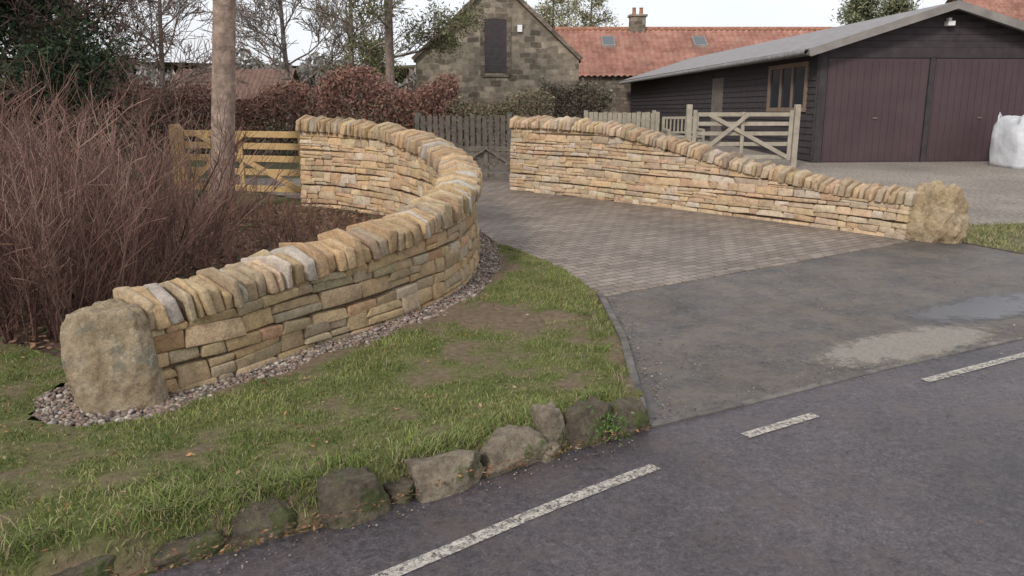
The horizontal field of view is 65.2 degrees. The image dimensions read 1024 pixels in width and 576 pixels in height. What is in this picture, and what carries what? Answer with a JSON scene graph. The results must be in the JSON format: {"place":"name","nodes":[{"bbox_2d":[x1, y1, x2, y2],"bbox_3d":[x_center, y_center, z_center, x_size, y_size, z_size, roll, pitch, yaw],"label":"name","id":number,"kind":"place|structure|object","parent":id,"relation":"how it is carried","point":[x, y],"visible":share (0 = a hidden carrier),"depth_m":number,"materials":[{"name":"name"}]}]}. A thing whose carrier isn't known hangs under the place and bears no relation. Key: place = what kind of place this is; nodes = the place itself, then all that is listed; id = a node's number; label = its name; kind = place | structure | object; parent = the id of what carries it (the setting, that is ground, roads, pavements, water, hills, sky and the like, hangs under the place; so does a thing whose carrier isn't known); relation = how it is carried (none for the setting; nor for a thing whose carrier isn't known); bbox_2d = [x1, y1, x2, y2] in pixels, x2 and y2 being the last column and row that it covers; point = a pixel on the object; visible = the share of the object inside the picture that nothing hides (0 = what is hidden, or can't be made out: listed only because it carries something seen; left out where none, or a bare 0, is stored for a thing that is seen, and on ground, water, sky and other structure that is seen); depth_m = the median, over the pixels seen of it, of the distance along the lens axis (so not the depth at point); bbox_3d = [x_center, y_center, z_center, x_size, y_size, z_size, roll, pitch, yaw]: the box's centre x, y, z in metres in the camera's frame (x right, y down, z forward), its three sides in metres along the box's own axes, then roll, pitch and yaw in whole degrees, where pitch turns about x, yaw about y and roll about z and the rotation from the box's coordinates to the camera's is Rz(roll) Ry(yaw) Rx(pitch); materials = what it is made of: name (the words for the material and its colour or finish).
{"place":"outdoors","nodes":[
{"label":"outdoors","id":0,"kind":"place"},
{"bbox_2d":[5,60,415,89],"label":"hills","id":1,"kind":"structure","parent":0,"point":[404,67],"depth_m":206.96,"materials":[{"name":"grey plant"}]},
{"bbox_2d":[0,0,946,65],"label":"sky","id":2,"kind":"structure","parent":0,"point":[661,13],"materials":[{"name":"white"}]},
{"bbox_2d":[4,91,1022,575],"bbox_3d":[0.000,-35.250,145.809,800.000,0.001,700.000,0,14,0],"label":"ground","id":3,"kind":"structure","parent":0,"point":[272,165],"depth_m":17.21,"materials":[{"name":"green soil"}]},
{"bbox_2d":[0,0,144,119],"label":"evergreen tree","id":4,"kind":"object","parent":3,"relation":"on","point":[12,52],"visible":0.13,"depth_m":16.17,"materials":[{"name":"green plant"}]},
{"bbox_2d":[0,0,148,154],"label":"evergreen tree","id":5,"kind":"object","parent":3,"relation":"on","point":[78,53],"visible":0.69,"depth_m":10.78,"materials":[{"name":"green plant"}]},
{"bbox_2d":[0,0,148,140],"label":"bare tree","id":6,"kind":"object","parent":3,"relation":"on","point":[103,22],"visible":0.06,"depth_m":23.65,"materials":[{"name":"brown plant"}]},
{"bbox_2d":[0,0,151,167],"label":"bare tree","id":7,"kind":"object","parent":3,"relation":"on","point":[53,16],"visible":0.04,"depth_m":16.65,"materials":[{"name":"brown plant"}]},
{"bbox_2d":[51,555,119,575],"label":"edging rock","id":8,"kind":"object","parent":3,"relation":"on","point":[97,567],"visible":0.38,"depth_m":2.79,"materials":[{"name":"grey stone"}]},
{"bbox_2d":[60,299,168,413],"bbox_3d":[-2.157,0.439,4.381,0.483,0.736,0.428,-7,13,-16],"label":"end boulder","id":9,"kind":"object","parent":3,"relation":"on","point":[109,358],"visible":0.76,"depth_m":4.20,"materials":[{"name":"stone"}]},
{"bbox_2d":[0,0,236,174],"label":"bare tree","id":10,"kind":"object","parent":3,"relation":"on","point":[125,25],"visible":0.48,"depth_m":13.78,"materials":[{"name":"brown plant"}]},
{"bbox_2d":[90,0,252,137],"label":"bare tree","id":11,"kind":"object","parent":3,"relation":"on","point":[179,5],"visible":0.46,"depth_m":25.72,"materials":[{"name":"brown plant"}]},
{"bbox_2d":[0,71,343,156],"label":"beech hedge","id":12,"kind":"object","parent":3,"relation":"on","point":[193,105],"visible":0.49,"depth_m":19.41,"materials":[{"name":"brown plant"}]},
{"bbox_2d":[151,527,225,571],"bbox_3d":[-1.225,0.985,3.007,0.275,0.149,0.202,-14,20,-31],"label":"edging rock","id":13,"kind":"object","parent":3,"relation":"on","point":[191,544],"visible":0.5,"depth_m":2.94,"materials":[{"name":"grey stone"}]},
{"bbox_2d":[0,202,383,358],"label":"garden bed","id":14,"kind":"object","parent":3,"relation":"on","point":[22,339],"depth_m":8.43,"materials":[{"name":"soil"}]},
{"bbox_2d":[0,38,145,224],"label":"bare shrub","id":15,"kind":"object","parent":14,"relation":"on","point":[52,102],"visible":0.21,"depth_m":8.42,"materials":[{"name":"brown plant"}]},
{"bbox_2d":[0,75,255,343],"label":"bare shrub","id":16,"kind":"object","parent":14,"relation":"on","point":[14,242],"visible":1,"depth_m":5.59,"materials":[{"name":"brown plant"}]},
{"bbox_2d":[0,55,305,279],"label":"bare shrub","id":17,"kind":"object","parent":14,"relation":"on","point":[211,240],"visible":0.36,"depth_m":7.50,"materials":[{"name":"brown plant"}]},
{"bbox_2d":[98,170,242,220],"bbox_3d":[-4.593,-1.268,10.558,2.070,0.672,2.007,0,14,0],"label":"shrub","id":18,"kind":"object","parent":14,"relation":"on","point":[194,197],"visible":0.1,"depth_m":10.56,"materials":[{"name":"brown plant"}]},
{"bbox_2d":[142,225,314,279],"bbox_3d":[-2.601,-0.345,7.357,1.485,0.458,1.502,8,16,28],"label":"shrub","id":19,"kind":"object","parent":14,"relation":"on","point":[229,255],"visible":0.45,"depth_m":7.39,"materials":[{"name":"brown plant"}]},
{"bbox_2d":[176,180,327,229],"bbox_3d":[-3.413,-1.108,10.216,1.897,0.531,1.825,7,16,25],"label":"shrub","id":20,"kind":"object","parent":14,"relation":"on","point":[270,200],"visible":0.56,"depth_m":10.23,"materials":[{"name":"brown plant"}]},
{"bbox_2d":[217,195,377,247],"bbox_3d":[-2.441,-0.790,9.089,1.833,0.470,1.882,0,14,0],"label":"shrub","id":21,"kind":"object","parent":14,"relation":"on","point":[284,229],"visible":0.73,"depth_m":8.94,"materials":[{"name":"brown plant"}]},
{"bbox_2d":[278,223,355,244],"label":"shrub","id":22,"kind":"object","parent":14,"relation":"on","point":[343,228],"visible":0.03,"depth_m":8.15,"materials":[{"name":"brown plant"}]},
{"bbox_2d":[342,209,397,229],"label":"shrub","id":23,"kind":"object","parent":14,"relation":"on","point":[345,226],"visible":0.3,"depth_m":9.53,"materials":[{"name":"brown plant"}]},
{"bbox_2d":[1,48,415,102],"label":"distant trees","id":24,"kind":"object","parent":3,"relation":"on","point":[299,69],"visible":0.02,"depth_m":76.08,"materials":[{"name":"plant"}]},
{"bbox_2d":[208,0,235,209],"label":"pine tree","id":25,"kind":"object","parent":3,"relation":"on","point":[223,45],"visible":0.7,"depth_m":10.54,"materials":[{"name":"brown plant"}]},
{"bbox_2d":[168,124,302,193],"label":"field gate","id":26,"kind":"structure","parent":3,"relation":"on","point":[290,187],"depth_m":12.30,"materials":[{"name":"yellow wood"}]},
{"bbox_2d":[166,68,305,116],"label":"tiled bungalow","id":27,"kind":"object","parent":3,"relation":"on","point":[254,76],"visible":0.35,"depth_m":44.98,"materials":[{"name":"brown tile"}]},
{"bbox_2d":[230,494,297,546],"bbox_3d":[-0.983,0.929,3.163,0.300,0.214,0.225,-7,13,-33],"label":"edging rock","id":28,"kind":"object","parent":3,"relation":"on","point":[269,516],"visible":0.61,"depth_m":3.08,"materials":[{"name":"grey stone"}]},
{"bbox_2d":[30,230,505,425],"bbox_3d":[-0.990,-0.025,6.926,1.654,0.053,6.425,4,15,17],"label":"pebble border","id":29,"kind":"object","parent":3,"relation":"on","point":[60,408],"visible":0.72,"depth_m":4.83,"materials":[{"name":"grey gravel"}]},
{"bbox_2d":[194,0,370,131],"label":"bare tree","id":30,"kind":"object","parent":3,"relation":"on","point":[249,14],"visible":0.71,"depth_m":24.69,"materials":[{"name":"brown plant"}]},
{"bbox_2d":[109,230,496,421],"bbox_3d":[-0.893,-0.043,7.023,1.516,0.001,6.491,3,15,12],"label":"pebble bed","id":31,"kind":"object","parent":3,"relation":"on","point":[492,241],"visible":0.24,"depth_m":6.20,"materials":[{"name":"grey gravel"}]},
{"bbox_2d":[163,133,448,369],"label":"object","id":32,"kind":"object","parent":3,"relation":"on","point":[171,366],"visible":0.1,"depth_m":10.71,"materials":[{"name":"beige stone"}]},
{"bbox_2d":[152,131,479,393],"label":"face stones","id":33,"kind":"object","parent":3,"relation":"on","point":[234,341],"visible":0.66,"depth_m":5.71,"materials":[{"name":"stone"}]},
{"bbox_2d":[113,115,482,329],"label":"coping stones","id":34,"kind":"object","parent":33,"relation":"on","point":[450,198],"visible":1,"depth_m":5.45,"materials":[{"name":"stone"}]},
{"bbox_2d":[0,244,658,575],"bbox_3d":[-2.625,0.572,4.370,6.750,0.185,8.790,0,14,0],"label":"grass verge","id":35,"kind":"object","parent":3,"relation":"on","point":[498,316],"depth_m":4.10,"materials":[{"name":"plant"}]},
{"bbox_2d":[0,249,632,548],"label":"fallen leaves","id":36,"kind":"object","parent":35,"relation":"on","point":[189,454],"visible":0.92,"depth_m":4.02,"materials":[{"name":"brown plant"}]},
{"bbox_2d":[2,420,662,575],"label":"loose grit","id":37,"kind":"object","parent":3,"relation":"on","point":[333,515],"visible":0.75,"depth_m":3.10,"materials":[{"name":"gravel"}]},
{"bbox_2d":[259,0,433,118],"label":"bare tree","id":38,"kind":"object","parent":3,"relation":"on","point":[350,29],"visible":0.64,"depth_m":22.89,"materials":[{"name":"brown plant"}]},
{"bbox_2d":[316,466,391,529],"bbox_3d":[-0.653,0.884,3.270,0.314,0.263,0.223,-6,15,-35],"label":"edging rock","id":39,"kind":"object","parent":3,"relation":"on","point":[348,489],"visible":0.76,"depth_m":3.19,"materials":[{"name":"grey stone"}]},
{"bbox_2d":[303,61,475,146],"bbox_3d":[-2.801,-4.178,18.953,4.001,2.437,2.566,0,14,0],"label":"beech hedge","id":40,"kind":"object","parent":3,"relation":"on","point":[412,100],"visible":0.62,"depth_m":18.40,"materials":[{"name":"brown plant"}]},
{"bbox_2d":[383,476,415,503],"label":"edging rock","id":41,"kind":"object","parent":3,"relation":"on","point":[404,484],"visible":0.58,"depth_m":3.35,"materials":[{"name":"grey stone"}]},
{"bbox_2d":[315,0,489,121],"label":"pine tree","id":42,"kind":"object","parent":3,"relation":"on","point":[370,52],"visible":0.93,"depth_m":20.20,"materials":[{"name":"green plant"}]},
{"bbox_2d":[403,449,483,502],"bbox_3d":[-0.288,0.832,3.500,0.348,0.244,0.214,-11,14,-27],"label":"edging rock","id":43,"kind":"object","parent":3,"relation":"on","point":[444,467],"visible":0.69,"depth_m":3.41,"materials":[{"name":"grey stone"}]},
{"bbox_2d":[435,135,510,177],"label":"field gate","id":44,"kind":"structure","parent":3,"relation":"on","point":[485,154],"depth_m":14.60,"materials":[{"name":"grey wood"}]},
{"bbox_2d":[415,113,532,171],"bbox_3d":[-0.652,-2.825,15.867,2.505,1.270,0.172,0,14,0],"label":"picket fence","id":45,"kind":"object","parent":3,"relation":"on","point":[420,124],"visible":0.48,"depth_m":15.71,"materials":[{"name":"wood"}]},
{"bbox_2d":[411,0,582,130],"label":"stone cottage","id":46,"kind":"structure","parent":3,"relation":"on","point":[523,43],"depth_m":29.88,"materials":[{"name":"stone"},{"name":"clay roof tiles"},{"name":"dark timber"}]},
{"bbox_2d":[443,84,555,151],"bbox_3d":[-0.288,-3.779,18.559,2.720,1.881,1.717,0,14,0],"label":"garden hedge","id":47,"kind":"object","parent":3,"relation":"on","point":[489,110],"visible":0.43,"depth_m":18.32,"materials":[{"name":"brown plant"}]},
{"bbox_2d":[480,424,552,477],"bbox_3d":[-0.002,0.774,3.714,0.368,0.241,0.187,-7,16,-36],"label":"edging rock","id":48,"kind":"object","parent":3,"relation":"on","point":[512,443],"visible":0.71,"depth_m":3.63,"materials":[{"name":"beige stone"}]},
{"bbox_2d":[530,401,565,444],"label":"edging rock","id":49,"kind":"object","parent":3,"relation":"on","point":[551,423],"visible":0.52,"depth_m":3.82,"materials":[{"name":"beige stone"}]},
{"bbox_2d":[541,440,560,462],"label":"edging rock","id":50,"kind":"object","parent":3,"relation":"on","point":[555,449],"visible":0.46,"depth_m":3.73,"materials":[{"name":"beige stone"}]},
{"bbox_2d":[201,178,901,293],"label":"block paving drive","id":51,"kind":"structure","parent":3,"relation":"on","point":[571,235],"depth_m":9.13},
{"bbox_2d":[526,0,586,28],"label":"conifer","id":52,"kind":"object","parent":3,"relation":"on","point":[545,11],"visible":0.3,"depth_m":46.88,"materials":[{"name":"green plant"}]},
{"bbox_2d":[520,70,628,118],"bbox_3d":[2.214,-6.364,27.809,3.211,2.354,2.248,-6,15,-23],"label":"climbing shrub","id":53,"kind":"object","parent":3,"relation":"on","point":[562,95],"visible":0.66,"depth_m":27.45,"materials":[{"name":"green plant"}]},
{"bbox_2d":[565,396,611,449],"bbox_3d":[0.368,0.699,3.949,0.299,0.280,0.188,-14,15,-35],"label":"edging rock","id":54,"kind":"object","parent":3,"relation":"on","point":[579,416],"visible":0.74,"depth_m":3.87,"materials":[{"name":"grey stone"}]},
{"bbox_2d":[562,0,622,26],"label":"conifer","id":55,"kind":"object","parent":3,"relation":"on","point":[587,16],"visible":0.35,"depth_m":50.77,"materials":[{"name":"green plant"}]},
{"bbox_2d":[579,75,636,122],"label":"walls","id":56,"kind":"structure","parent":3,"relation":"on","point":[624,106],"depth_m":36.44,"materials":[{"name":"beige stone"}]},
{"bbox_2d":[555,30,818,75],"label":"roof front","id":57,"kind":"structure","parent":56,"relation":"on","point":[632,53],"depth_m":38.21,"materials":[{"name":"tile"}]},
{"bbox_2d":[601,36,615,46],"bbox_3d":[4.625,-11.849,38.479,0.650,0.594,0.800,0,13,0],"label":"skylight frame","id":58,"kind":"object","parent":57,"relation":"on","point":[609,45],"visible":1,"depth_m":38.15,"materials":[{"name":"grey metal"}]},
{"bbox_2d":[602,36,613,43],"bbox_3d":[4.625,-11.864,38.476,0.510,0.511,0.660,0,13,0],"label":"skylight glass","id":59,"kind":"object","parent":58,"relation":"in","point":[608,40],"visible":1,"depth_m":38.43,"materials":[{"name":"grey glass"}]},
{"bbox_2d":[691,36,707,46],"bbox_3d":[9.025,-11.849,38.479,0.650,0.594,0.800,0,13,0],"label":"skylight frame","id":60,"kind":"object","parent":57,"relation":"on","point":[699,45],"visible":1,"depth_m":38.15,"materials":[{"name":"grey metal"}]},
{"bbox_2d":[693,36,705,43],"bbox_3d":[9.025,-11.864,38.476,0.510,0.511,0.660,0,13,0],"label":"skylight glass","id":61,"kind":"object","parent":60,"relation":"in","point":[699,39],"visible":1,"depth_m":38.47,"materials":[{"name":"grey glass"}]},
{"bbox_2d":[554,27,832,30],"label":"ridge tiles","id":62,"kind":"object","parent":56,"relation":"on","point":[691,28],"visible":0.54,"depth_m":39.38,"materials":[{"name":"red tile"}]},
{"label":"roof back","id":63,"kind":"object","parent":56,"relation":"on","visible":0},
{"bbox_2d":[627,14,647,33],"bbox_3d":[6.175,-12.941,39.466,0.890,1.000,0.740,0,13,0],"label":"chimney stack","id":64,"kind":"object","parent":63,"relation":"on","point":[637,22],"visible":0.86,"depth_m":39.16,"materials":[{"name":"beige stone"}]},
{"bbox_2d":[632,7,642,13],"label":"chimney pots","id":65,"kind":"object","parent":64,"relation":"on","point":[640,10],"visible":0.94,"depth_m":39.25,"materials":[{"name":"orange ceramic"}]},
{"bbox_2d":[583,405,633,445],"bbox_3d":[0.458,0.675,3.875,0.270,0.205,0.211,0,14,0],"label":"ivy","id":66,"kind":"object","parent":3,"relation":"on","point":[612,427],"visible":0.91,"depth_m":3.86,"materials":[{"name":"green plant"}]},
{"bbox_2d":[584,110,659,130],"bbox_3d":[2.898,-4.120,21.212,2.003,1.150,0.172,0,14,0],"label":"picket fence","id":67,"kind":"object","parent":3,"relation":"on","point":[642,118],"visible":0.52,"depth_m":21.04,"materials":[{"name":"grey wood"}]},
{"bbox_2d":[597,292,646,409],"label":"verge kerb","id":68,"kind":"structure","parent":3,"relation":"on","point":[627,353],"depth_m":5.26,"materials":[{"name":"concrete"}]},
{"bbox_2d":[608,397,649,439],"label":"edging rock","id":69,"kind":"object","parent":3,"relation":"on","point":[638,418],"visible":0.49,"depth_m":3.99,"materials":[{"name":"grey stone"}]},
{"bbox_2d":[512,129,903,223],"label":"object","id":70,"kind":"object","parent":3,"relation":"on","point":[789,219],"visible":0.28,"depth_m":11.36,"materials":[{"name":"beige stone"}]},
{"bbox_2d":[509,128,911,239],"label":"face stones","id":71,"kind":"object","parent":3,"relation":"on","point":[700,199],"visible":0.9,"depth_m":11.26,"materials":[{"name":"stone"}]},
{"bbox_2d":[509,115,915,205],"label":"coping stones","id":72,"kind":"object","parent":71,"relation":"on","point":[844,187],"visible":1,"depth_m":10.54,"materials":[{"name":"stone"}]},
{"bbox_2d":[450,132,1023,224],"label":"gravel yard","id":73,"kind":"structure","parent":3,"relation":"on","point":[993,194],"depth_m":15.28,"materials":[{"name":"grey gravel"}]},
{"bbox_2d":[661,116,704,141],"bbox_3d":[4.324,-3.860,20.250,0.960,0.920,0.510,-2,14,-8],"label":"garden bench","id":74,"kind":"object","parent":73,"relation":"on","point":[669,132],"visible":0.54,"depth_m":20.33,"materials":[{"name":"grey wood"}]},
{"bbox_2d":[989,112,1023,168],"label":"bulk bag","id":75,"kind":"object","parent":73,"relation":"on","point":[1007,145],"visible":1,"depth_m":16.78,"materials":[{"name":"white plastic"}]},
{"bbox_2d":[685,104,800,166],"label":"field gate","id":76,"kind":"structure","parent":3,"relation":"on","point":[792,133],"depth_m":16.56,"materials":[{"name":"grey wood"}]},
{"bbox_2d":[604,240,908,295],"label":"paving edge kerb","id":77,"kind":"structure","parent":3,"relation":"on","point":[736,271],"depth_m":7.52,"materials":[{"name":"grey concrete"}]},
{"bbox_2d":[605,239,1023,421],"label":"apron","id":78,"kind":"object","parent":3,"relation":"on","point":[768,347],"visible":0.77,"depth_m":6.06,"materials":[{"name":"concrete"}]},
{"bbox_2d":[162,256,1023,572],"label":"loose grit","id":79,"kind":"object","parent":78,"relation":"on","point":[652,392],"visible":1,"depth_m":4.78,"materials":[{"name":"grey gravel"}]},
{"bbox_2d":[807,323,997,367],"bbox_3d":[2.680,0.375,5.378,2.299,0.001,0.680,-7,16,-25],"label":"silt patch","id":80,"kind":"object","parent":78,"relation":"on","point":[917,342],"visible":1,"depth_m":5.34,"materials":[{"name":"beige sand"}]},
{"bbox_2d":[895,293,1023,322],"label":"puddle","id":81,"kind":"object","parent":78,"relation":"on","point":[983,307],"visible":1,"depth_m":6.20,"materials":[{"name":"grey water"}]},
{"bbox_2d":[619,0,1023,162],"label":"timber garage","id":82,"kind":"structure","parent":3,"relation":"on","point":[941,83],"depth_m":17.94,"materials":[{"name":"paint"}]},
{"bbox_2d":[710,77,723,141],"bbox_3d":[6.206,-5.230,24.264,0.028,2.200,1.000,-1,13,-4],"label":"side door","id":83,"kind":"structure","parent":82,"relation":"in","point":[717,86],"depth_m":24.18,"materials":[{"name":"grey wood"}]},
{"bbox_2d":[770,66,804,107],"bbox_3d":[6.608,-4.796,19.178,0.018,0.960,2.050,-1,13,-4],"label":"window glass","id":84,"kind":"structure","parent":82,"relation":"in","point":[799,73],"depth_m":19.17,"materials":[{"name":"grey glass"}]},
{"bbox_2d":[766,61,809,111],"bbox_3d":[6.589,-4.795,19.176,0.060,1.120,2.250,-1,13,-4],"label":"window frame","id":85,"kind":"structure","parent":82,"relation":"in","point":[806,63],"depth_m":19.04,"materials":[{"name":"wood"}]},
{"bbox_2d":[820,58,929,162],"bbox_3d":[8.091,-3.896,17.857,2.300,2.370,0.033,-1,13,-4],"label":"garage door","id":86,"kind":"structure","parent":82,"relation":"in","point":[858,90],"depth_m":17.82,"materials":[{"name":"paint"}]},
{"bbox_2d":[925,58,1023,161],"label":"garage door","id":87,"kind":"structure","parent":82,"relation":"in","point":[964,90],"depth_m":17.98,"materials":[{"name":"paint"}]},
{"bbox_2d":[649,335,1023,427],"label":"drive kerb","id":88,"kind":"structure","parent":3,"relation":"on","point":[769,396],"depth_m":4.63,"materials":[{"name":"concrete"}]},
{"bbox_2d":[830,0,888,25],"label":"pine tree","id":89,"kind":"object","parent":3,"relation":"on","point":[855,11],"visible":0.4,"depth_m":56.30,"materials":[{"name":"green plant"}]},
{"bbox_2d":[875,0,922,17],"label":"pine tree","id":90,"kind":"object","parent":3,"relation":"on","point":[898,6],"visible":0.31,"depth_m":58.90,"materials":[{"name":"green plant"}]},
{"bbox_2d":[904,180,969,243],"bbox_3d":[4.757,-0.766,8.973,0.681,0.879,0.516,13,22,32],"label":"end boulder","id":91,"kind":"object","parent":3,"relation":"on","point":[939,212],"visible":0.7,"depth_m":8.78,"materials":[{"name":"beige stone"}]},
{"bbox_2d":[962,221,1023,253],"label":"grass patch","id":92,"kind":"object","parent":3,"relation":"on","point":[989,233],"depth_m":9.13,"materials":[{"name":"green plant"}]},
{"bbox_2d":[148,339,1023,575],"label":"road","id":93,"kind":"structure","parent":0,"point":[928,497],"depth_m":3.35,"materials":[{"name":"grey asphalt"}]},
{"bbox_2d":[372,463,658,575],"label":"road marking","id":94,"kind":"object","parent":93,"relation":"on","point":[443,551],"visible":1,"depth_m":3.16,"materials":[{"name":"paint"}]},
{"bbox_2d":[741,412,817,436],"bbox_3d":[1.383,0.702,4.110,0.516,0.001,0.060,-8,16,-29],"label":"road marking","id":95,"kind":"object","parent":93,"relation":"on","point":[768,429],"visible":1,"depth_m":4.10,"materials":[{"name":"paint"}]},
{"bbox_2d":[590,201,1007,522],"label":"fallen leaves","id":96,"kind":"object","parent":93,"relation":"on","point":[817,373],"visible":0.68,"depth_m":4.68,"materials":[{"name":"brown plant"}]},
{"bbox_2d":[922,352,1023,381],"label":"road marking","id":97,"kind":"object","parent":93,"relation":"on","point":[933,378],"visible":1,"depth_m":4.94,"materials":[{"name":"paint"}]},
{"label":"walls","id":98,"kind":"object","parent":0,"visible":0},
{"bbox_2d":[962,0,1023,20],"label":"roof front","id":99,"kind":"structure","parent":98,"relation":"on","point":[1013,8],"depth_m":45.53,"materials":[{"name":"tile"}]}
]}

